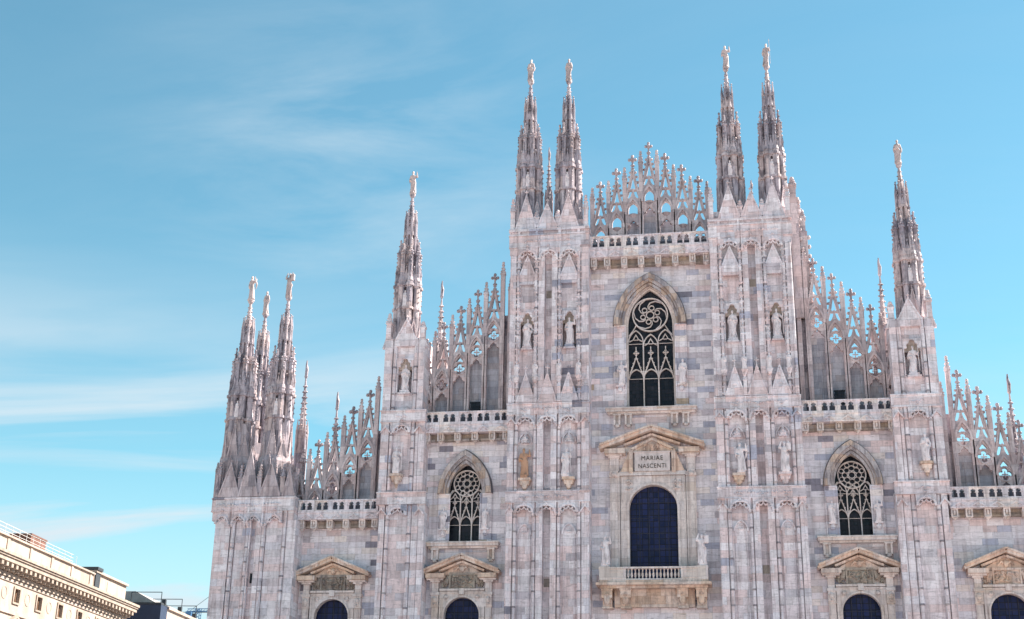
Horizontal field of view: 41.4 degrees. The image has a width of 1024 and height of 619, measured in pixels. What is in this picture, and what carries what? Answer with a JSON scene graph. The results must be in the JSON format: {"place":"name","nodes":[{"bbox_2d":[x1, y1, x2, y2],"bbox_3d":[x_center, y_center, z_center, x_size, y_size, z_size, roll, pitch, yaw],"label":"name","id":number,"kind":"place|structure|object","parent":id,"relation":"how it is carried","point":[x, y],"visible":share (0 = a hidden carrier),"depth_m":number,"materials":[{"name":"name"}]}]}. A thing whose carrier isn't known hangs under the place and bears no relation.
{"place":"outdoors","nodes":[
{"label":"outdoors","id":0,"kind":"place"},
{"bbox_2d":[0,521,139,618],"bbox_3d":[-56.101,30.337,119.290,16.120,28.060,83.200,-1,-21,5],"label":"palace","id":1,"kind":"structure","parent":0,"point":[37,581],"depth_m":139.49,"materials":[{"name":"beige stone"}]},
{"bbox_2d":[12,586,21,605],"bbox_3d":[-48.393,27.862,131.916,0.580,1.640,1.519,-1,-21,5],"label":"window","id":2,"kind":"structure","parent":1,"relation":"in","point":[14,597],"depth_m":132.16,"materials":[{"name":"stone"}]},
{"bbox_2d":[34,595,43,612],"bbox_3d":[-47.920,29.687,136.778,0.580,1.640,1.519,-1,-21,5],"label":"window","id":3,"kind":"structure","parent":1,"relation":"in","point":[37,599],"depth_m":137.00,"materials":[{"name":"stone"}]},
{"bbox_2d":[55,602,63,618],"bbox_3d":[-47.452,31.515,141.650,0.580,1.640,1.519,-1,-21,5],"label":"window","id":4,"kind":"structure","parent":1,"relation":"in","point":[58,607],"depth_m":141.89,"materials":[{"name":"stone"}]},
{"bbox_2d":[76,609,82,618],"bbox_3d":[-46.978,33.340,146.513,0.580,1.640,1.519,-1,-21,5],"label":"window","id":5,"kind":"structure","parent":1,"relation":"in","point":[77,613],"depth_m":146.93,"materials":[{"name":"stone"}]},
{"bbox_2d":[0,0,1023,618],"label":"sky","id":6,"kind":"structure","parent":0,"point":[158,158],"materials":[{"name":"blue"}]},
{"bbox_2d":[207,66,1023,618],"bbox_3d":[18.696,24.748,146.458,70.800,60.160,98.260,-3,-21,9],"label":"cathedral","id":7,"kind":"structure","parent":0,"point":[653,484],"depth_m":102.70,"materials":[{"name":"stone"}]},
{"bbox_2d":[247,276,257,300],"bbox_3d":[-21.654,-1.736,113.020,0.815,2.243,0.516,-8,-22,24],"label":"statue","id":8,"kind":"object","parent":7,"relation":"on","point":[251,291],"visible":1,"depth_m":112.86,"materials":[{"name":"stone"}]},
{"bbox_2d":[262,291,269,315],"bbox_3d":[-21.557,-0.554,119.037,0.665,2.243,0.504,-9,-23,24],"label":"statue","id":9,"kind":"object","parent":7,"relation":"on","point":[266,300],"visible":1,"depth_m":118.86,"materials":[{"name":"stone"}]},
{"bbox_2d":[285,272,294,298],"bbox_3d":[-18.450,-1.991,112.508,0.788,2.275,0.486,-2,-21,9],"label":"statue","id":10,"kind":"object","parent":7,"relation":"on","point":[291,278],"visible":1,"depth_m":112.40,"materials":[{"name":"stone"}]},
{"bbox_2d":[296,556,371,618],"bbox_3d":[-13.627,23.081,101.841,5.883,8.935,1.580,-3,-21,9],"label":"portal window","id":11,"kind":"structure","parent":7,"relation":"in","point":[333,601],"depth_m":102.60,"materials":[{"name":"beige stone"}]},
{"bbox_2d":[392,442,404,472],"bbox_3d":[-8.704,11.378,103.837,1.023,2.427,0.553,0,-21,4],"label":"statue","id":12,"kind":"object","parent":7,"relation":"on","point":[396,461],"visible":1,"depth_m":103.64,"materials":[{"name":"stone"}]},
{"bbox_2d":[401,365,410,389],"bbox_3d":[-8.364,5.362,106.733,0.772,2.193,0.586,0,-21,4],"label":"statue","id":13,"kind":"object","parent":7,"relation":"on","point":[405,374],"visible":1,"depth_m":106.55,"materials":[{"name":"stone"}]},
{"bbox_2d":[409,171,417,195],"bbox_3d":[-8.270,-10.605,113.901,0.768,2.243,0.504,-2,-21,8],"label":"statue","id":14,"kind":"object","parent":7,"relation":"on","point":[412,179],"visible":1,"depth_m":113.74,"materials":[{"name":"stone"}]},
{"bbox_2d":[439,508,446,528],"bbox_3d":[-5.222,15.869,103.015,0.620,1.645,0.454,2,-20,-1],"label":"statue","id":15,"kind":"object","parent":7,"relation":"on","point":[443,513],"visible":1,"depth_m":102.89,"materials":[{"name":"stone"}]},
{"bbox_2d":[423,553,501,618],"bbox_3d":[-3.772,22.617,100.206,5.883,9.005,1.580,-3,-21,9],"label":"portal window","id":16,"kind":"structure","parent":7,"relation":"in","point":[462,600],"depth_m":100.96,"materials":[{"name":"beige stone"}]},
{"bbox_2d":[426,449,500,562],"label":"gothic window","id":17,"kind":"structure","parent":7,"relation":"in","point":[465,488],"depth_m":103.58,"materials":[{"name":"stone"}]},
{"bbox_2d":[470,402,480,415],"bbox_3d":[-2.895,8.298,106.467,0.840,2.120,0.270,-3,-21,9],"label":"doorway","id":18,"kind":"structure","parent":7,"relation":"in","point":[475,406],"depth_m":106.58,"materials":[{"name":"black glass"}]},
{"bbox_2d":[481,507,488,527],"bbox_3d":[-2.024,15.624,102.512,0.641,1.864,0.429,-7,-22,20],"label":"statue","id":19,"kind":"object","parent":7,"relation":"on","point":[485,512],"visible":1,"depth_m":102.36,"materials":[{"name":"stone"}]},
{"bbox_2d":[518,448,530,477],"bbox_3d":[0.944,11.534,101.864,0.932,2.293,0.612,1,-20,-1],"label":"statue","id":20,"kind":"object","parent":7,"relation":"on","point":[522,459],"visible":1,"depth_m":101.69,"materials":[{"name":"stone"}]},
{"bbox_2d":[522,319,532,345],"bbox_3d":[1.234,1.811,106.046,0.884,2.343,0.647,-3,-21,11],"label":"statue","id":21,"kind":"object","parent":7,"relation":"on","point":[527,331],"visible":1,"depth_m":105.88,"materials":[{"name":"stone"}]},
{"bbox_2d":[527,60,534,83],"bbox_3d":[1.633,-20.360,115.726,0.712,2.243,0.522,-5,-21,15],"label":"statue","id":22,"kind":"object","parent":7,"relation":"on","point":[530,69],"visible":1,"depth_m":115.57,"materials":[{"name":"stone"}]},
{"bbox_2d":[560,445,571,476],"bbox_3d":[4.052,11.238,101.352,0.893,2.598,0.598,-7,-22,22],"label":"statue","id":23,"kind":"object","parent":7,"relation":"on","point":[565,456],"visible":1,"depth_m":101.10,"materials":[{"name":"stone"}]},
{"bbox_2d":[565,59,572,82],"bbox_3d":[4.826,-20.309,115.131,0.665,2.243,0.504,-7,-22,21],"label":"statue","id":24,"kind":"object","parent":7,"relation":"on","point":[568,67],"visible":1,"depth_m":114.96,"materials":[{"name":"stone"}]},
{"bbox_2d":[564,317,575,343],"bbox_3d":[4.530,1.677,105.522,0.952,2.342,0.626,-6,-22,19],"label":"statue","id":25,"kind":"object","parent":7,"relation":"on","point":[568,328],"visible":1,"depth_m":105.32,"materials":[{"name":"stone"}]},
{"bbox_2d":[600,535,611,565],"bbox_3d":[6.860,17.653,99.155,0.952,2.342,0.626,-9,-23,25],"label":"statue","id":26,"kind":"object","parent":7,"relation":"on","point":[605,543],"visible":1,"depth_m":98.96,"materials":[{"name":"stone"}]},
{"bbox_2d":[617,361,626,385],"bbox_3d":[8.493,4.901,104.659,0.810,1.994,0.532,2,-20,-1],"label":"statue","id":27,"kind":"object","parent":7,"relation":"on","point":[621,370],"visible":1,"depth_m":104.49,"materials":[{"name":"stone"}]},
{"bbox_2d":[605,272,697,427],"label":"gothic window","id":28,"kind":"structure","parent":7,"relation":"in","point":[649,336],"depth_m":105.47,"materials":[{"name":"stone"}]},
{"bbox_2d":[598,424,705,578],"bbox_3d":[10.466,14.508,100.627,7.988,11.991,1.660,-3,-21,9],"label":"portal window","id":29,"kind":"structure","parent":7,"relation":"in","point":[655,527],"depth_m":101.08,"materials":[{"name":"beige stone"}]},
{"bbox_2d":[678,359,686,383],"bbox_3d":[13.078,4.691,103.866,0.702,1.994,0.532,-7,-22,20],"label":"statue","id":30,"kind":"object","parent":7,"relation":"on","point":[682,371],"visible":1,"depth_m":103.72,"materials":[{"name":"stone"}]},
{"bbox_2d":[695,533,708,564],"bbox_3d":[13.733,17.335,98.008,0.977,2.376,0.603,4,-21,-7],"label":"statue","id":31,"kind":"object","parent":7,"relation":"on","point":[702,549],"visible":1,"depth_m":97.88,"materials":[{"name":"stone"}]},
{"bbox_2d":[721,46,729,68],"bbox_3d":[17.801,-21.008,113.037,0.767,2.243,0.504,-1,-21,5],"label":"statue","id":32,"kind":"object","parent":7,"relation":"on","point":[724,52],"visible":1,"depth_m":112.88,"materials":[{"name":"stone"}]},
{"bbox_2d":[727,310,737,337],"bbox_3d":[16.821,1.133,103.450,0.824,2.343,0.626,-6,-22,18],"label":"statue","id":33,"kind":"object","parent":7,"relation":"on","point":[732,320],"visible":1,"depth_m":103.29,"materials":[{"name":"stone"}]},
{"bbox_2d":[735,443,746,472],"bbox_3d":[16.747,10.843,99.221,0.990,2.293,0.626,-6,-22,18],"label":"statue","id":34,"kind":"object","parent":7,"relation":"on","point":[739,455],"visible":1,"depth_m":99.06,"materials":[{"name":"stone"}]},
{"bbox_2d":[762,39,769,67],"bbox_3d":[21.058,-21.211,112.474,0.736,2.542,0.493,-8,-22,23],"label":"statue","id":35,"kind":"object","parent":7,"relation":"on","point":[765,50],"visible":1,"depth_m":112.26,"materials":[{"name":"stone"}]},
{"bbox_2d":[771,306,783,335],"bbox_3d":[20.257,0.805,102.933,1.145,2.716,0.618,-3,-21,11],"label":"statue","id":36,"kind":"object","parent":7,"relation":"on","point":[776,322],"visible":1,"depth_m":102.70,"materials":[{"name":"stone"}]},
{"bbox_2d":[778,441,790,471],"bbox_3d":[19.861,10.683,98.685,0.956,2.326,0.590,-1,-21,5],"label":"statue","id":37,"kind":"object","parent":7,"relation":"on","point":[785,465],"visible":1,"depth_m":98.56,"materials":[{"name":"stone"}]},
{"bbox_2d":[828,500,835,521],"bbox_3d":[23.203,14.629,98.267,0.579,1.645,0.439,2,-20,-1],"label":"statue","id":38,"kind":"object","parent":7,"relation":"on","point":[832,511],"visible":1,"depth_m":98.15,"materials":[{"name":"stone"}]},
{"bbox_2d":[834,390,844,404],"bbox_3d":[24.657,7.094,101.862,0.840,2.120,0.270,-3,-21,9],"label":"doorway","id":39,"kind":"structure","parent":7,"relation":"in","point":[839,394],"depth_m":102.00,"materials":[{"name":"black glass"}]},
{"bbox_2d":[817,439,897,557],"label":"gothic window","id":40,"kind":"structure","parent":7,"relation":"in","point":[853,479],"depth_m":98.81,"materials":[{"name":"stone"}]},
{"bbox_2d":[817,547,900,618],"bbox_3d":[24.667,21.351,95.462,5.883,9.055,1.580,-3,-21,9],"label":"portal window","id":41,"kind":"structure","parent":7,"relation":"in","point":[860,597],"depth_m":96.22,"materials":[{"name":"beige stone"}]},
{"bbox_2d":[874,499,882,521],"bbox_3d":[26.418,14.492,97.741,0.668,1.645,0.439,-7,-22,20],"label":"statue","id":42,"kind":"object","parent":7,"relation":"on","point":[877,505],"visible":1,"depth_m":97.61,"materials":[{"name":"stone"}]},
{"bbox_2d":[893,140,901,164],"bbox_3d":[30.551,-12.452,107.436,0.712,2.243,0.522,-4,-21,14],"label":"statue","id":43,"kind":"object","parent":7,"relation":"on","point":[897,151],"visible":1,"depth_m":107.32,"materials":[{"name":"stone"}]},
{"bbox_2d":[907,346,919,372],"bbox_3d":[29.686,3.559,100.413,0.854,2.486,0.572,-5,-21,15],"label":"statue","id":44,"kind":"object","parent":7,"relation":"on","point":[911,356],"visible":1,"depth_m":100.21,"materials":[{"name":"stone"}]},
{"bbox_2d":[920,433,930,460],"bbox_3d":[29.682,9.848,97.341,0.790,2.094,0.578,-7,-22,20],"label":"statue","id":45,"kind":"object","parent":7,"relation":"on","point":[925,446],"visible":1,"depth_m":97.20,"materials":[{"name":"stone"}]},
{"bbox_2d":[962,546,1023,618],"bbox_3d":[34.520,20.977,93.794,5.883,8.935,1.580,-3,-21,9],"label":"portal window","id":46,"kind":"structure","parent":7,"relation":"in","point":[1003,598],"depth_m":94.63,"materials":[{"name":"beige stone"}]},
{"label":"piazza","id":47,"kind":"structure","parent":0,"visible":0},
{"bbox_2d":[120,602,167,618],"bbox_3d":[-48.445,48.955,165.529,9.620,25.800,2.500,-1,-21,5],"label":"office block","id":48,"kind":"structure","parent":47,"relation":"on","point":[151,610],"depth_m":168.37,"materials":[{"name":"glass"}]},
{"bbox_2d":[125,591,206,618],"bbox_3d":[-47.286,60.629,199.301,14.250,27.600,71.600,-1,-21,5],"label":"apartment block","id":49,"kind":"structure","parent":47,"relation":"on","point":[136,596],"depth_m":172.15,"materials":[{"name":"beige stone"}]},
{"bbox_2d":[185,598,207,618],"bbox_3d":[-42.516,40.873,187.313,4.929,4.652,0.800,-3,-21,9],"label":"roof crane","id":50,"kind":"object","parent":49,"relation":"on","point":[187,612],"visible":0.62,"depth_m":187.05,"materials":[{"name":"blue metal"}]}
]}

